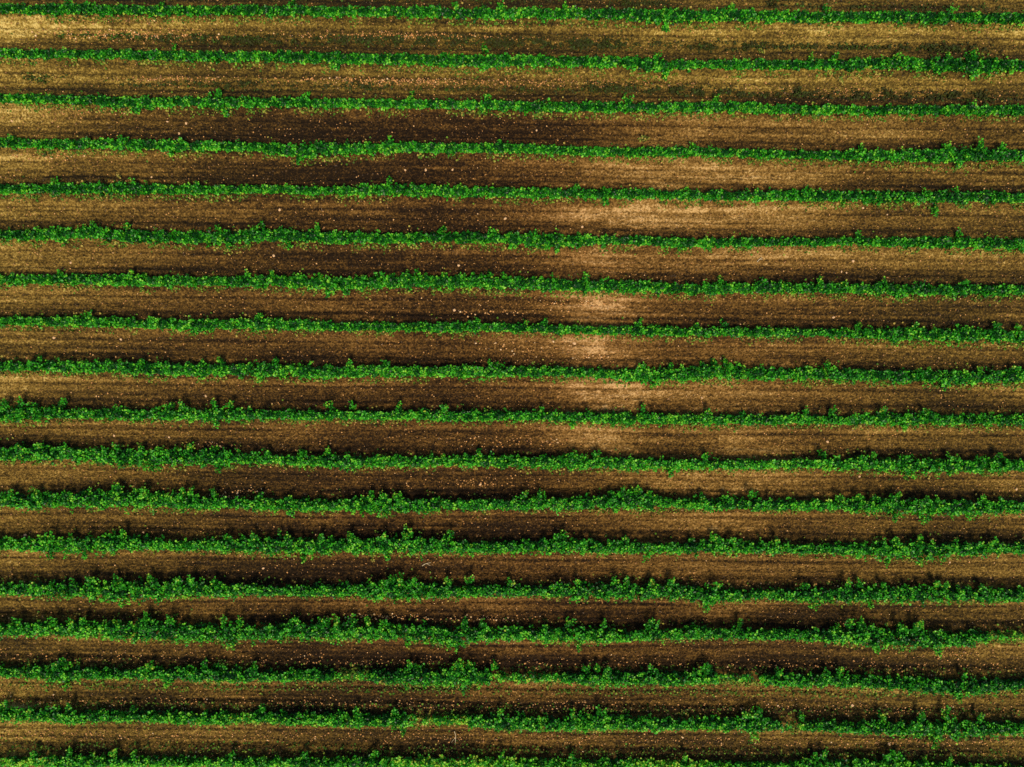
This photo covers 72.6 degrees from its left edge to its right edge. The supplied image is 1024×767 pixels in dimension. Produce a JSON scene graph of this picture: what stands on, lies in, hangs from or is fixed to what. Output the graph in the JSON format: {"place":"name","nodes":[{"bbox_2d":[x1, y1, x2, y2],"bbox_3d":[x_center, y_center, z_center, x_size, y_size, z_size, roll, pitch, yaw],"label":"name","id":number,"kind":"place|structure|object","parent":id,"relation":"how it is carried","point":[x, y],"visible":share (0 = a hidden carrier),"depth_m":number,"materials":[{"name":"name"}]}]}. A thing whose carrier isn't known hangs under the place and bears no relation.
{"place":"outdoors","nodes":[
{"label":"outdoors","id":0,"kind":"place"},
{"bbox_2d":[0,0,1023,766],"bbox_3d":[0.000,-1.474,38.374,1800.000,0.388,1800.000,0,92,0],"label":"ground","id":1,"kind":"structure","parent":0,"point":[612,218],"depth_m":38.45,"materials":[{"name":"soil"}]},
{"bbox_2d":[41,150,54,157],"bbox_3d":[-25.173,-12.517,37.818,0.719,0.353,0.533,0,92,0],"label":"weed","id":2,"kind":"object","parent":1,"relation":"on","point":[44,153],"visible":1,"depth_m":37.83,"materials":[{"name":"green plant"}]},
{"bbox_2d":[0,0,1023,766],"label":"ground weeds","id":3,"kind":"object","parent":1,"relation":"on","point":[496,42],"visible":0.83,"depth_m":38.13,"materials":[{"name":"green plant"}]},
{"bbox_2d":[0,611,1023,658],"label":"crop row","id":4,"kind":"object","parent":1,"relation":"on","point":[148,628],"visible":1,"depth_m":38.34,"materials":[{"name":"green plant"}]},
{"bbox_2d":[0,572,1023,612],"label":"crop row","id":5,"kind":"object","parent":1,"relation":"on","point":[390,586],"visible":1,"depth_m":38.25,"materials":[{"name":"green plant"}]},
{"bbox_2d":[0,482,1023,524],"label":"crop row","id":6,"kind":"object","parent":1,"relation":"on","point":[117,497],"visible":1,"depth_m":38.09,"materials":[{"name":"green plant"}]},
{"bbox_2d":[0,523,1023,567],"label":"crop row","id":7,"kind":"object","parent":1,"relation":"on","point":[896,548],"visible":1,"depth_m":38.18,"materials":[{"name":"green plant"}]},
{"bbox_2d":[0,700,1023,748],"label":"crop row","id":8,"kind":"object","parent":1,"relation":"on","point":[743,721],"visible":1,"depth_m":38.57,"materials":[{"name":"green plant"}]},
{"bbox_2d":[0,656,1023,703],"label":"crop row","id":9,"kind":"object","parent":1,"relation":"on","point":[470,676],"visible":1,"depth_m":38.49,"materials":[{"name":"green plant"}]},
{"bbox_2d":[0,441,1023,480],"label":"crop row","id":10,"kind":"object","parent":1,"relation":"on","point":[224,457],"visible":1,"depth_m":38.02,"materials":[{"name":"green plant"}]},
{"bbox_2d":[0,0,1023,765],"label":"soil clods","id":11,"kind":"object","parent":1,"relation":"on","point":[488,398],"visible":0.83,"depth_m":38.49,"materials":[{"name":"brown soil"}]},
{"bbox_2d":[0,354,1023,390],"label":"crop row","id":12,"kind":"object","parent":1,"relation":"on","point":[642,373],"visible":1,"depth_m":37.90,"materials":[{"name":"green plant"}]},
{"bbox_2d":[0,268,1023,302],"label":"crop row","id":13,"kind":"object","parent":1,"relation":"on","point":[403,280],"visible":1,"depth_m":37.77,"materials":[{"name":"green plant"}]},
{"bbox_2d":[0,42,1023,80],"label":"crop row","id":14,"kind":"object","parent":1,"relation":"on","point":[947,63],"visible":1,"depth_m":37.32,"materials":[{"name":"green plant"}]},
{"bbox_2d":[0,396,1023,431],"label":"crop row","id":15,"kind":"object","parent":1,"relation":"on","point":[19,412],"visible":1,"depth_m":37.98,"materials":[{"name":"green plant"}]},
{"bbox_2d":[0,0,1023,31],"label":"crop row","id":16,"kind":"object","parent":1,"relation":"on","point":[657,17],"visible":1,"depth_m":37.24,"materials":[{"name":"green plant"}]},
{"bbox_2d":[0,220,1023,252],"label":"crop row","id":17,"kind":"object","parent":1,"relation":"on","point":[246,236],"visible":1,"depth_m":37.68,"materials":[{"name":"green plant"}]},
{"bbox_2d":[0,134,1023,168],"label":"crop row","id":18,"kind":"object","parent":1,"relation":"on","point":[945,154],"visible":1,"depth_m":37.48,"materials":[{"name":"green plant"}]},
{"bbox_2d":[0,176,1023,216],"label":"crop row","id":19,"kind":"object","parent":1,"relation":"on","point":[537,193],"visible":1,"depth_m":37.59,"materials":[{"name":"green plant"}]},
{"bbox_2d":[0,309,1023,346],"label":"crop row","id":20,"kind":"object","parent":1,"relation":"on","point":[963,334],"visible":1,"depth_m":37.84,"materials":[{"name":"green plant"}]},
{"bbox_2d":[0,88,1023,117],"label":"crop row","id":21,"kind":"object","parent":1,"relation":"on","point":[410,103],"visible":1,"depth_m":37.41,"materials":[{"name":"green plant"}]},
{"bbox_2d":[0,746,1023,766],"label":"crop row","id":22,"kind":"object","parent":1,"relation":"on","point":[68,760],"visible":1,"depth_m":38.71,"materials":[{"name":"green plant"}]},
{"bbox_2d":[638,135,649,141],"bbox_3d":[7.148,-13.297,37.858,0.654,0.356,0.370,0,92,0],"label":"weed","id":23,"kind":"object","parent":1,"relation":"on","point":[642,138],"visible":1,"depth_m":37.86,"materials":[{"name":"green plant"}]},
{"bbox_2d":[680,709,688,718],"bbox_3d":[9.594,18.399,38.962,0.492,0.328,0.496,-24,92,1],"label":"weed","id":24,"kind":"object","parent":1,"relation":"on","point":[684,713],"visible":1,"depth_m":38.93,"materials":[{"name":"green plant"}]},
{"bbox_2d":[755,40,764,53],"bbox_3d":[13.517,-18.138,37.730,0.621,0.332,0.597,44,92,-2],"label":"weed","id":25,"kind":"object","parent":1,"relation":"on","point":[760,51],"visible":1,"depth_m":37.74,"materials":[{"name":"green plant"}]},
{"bbox_2d":[837,69,851,85],"bbox_3d":[17.932,-16.524,37.677,0.806,0.319,0.795,42,92,-1],"label":"weed","id":26,"kind":"object","parent":1,"relation":"on","point":[840,79],"visible":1,"depth_m":37.69,"materials":[{"name":"green plant"}]}
]}

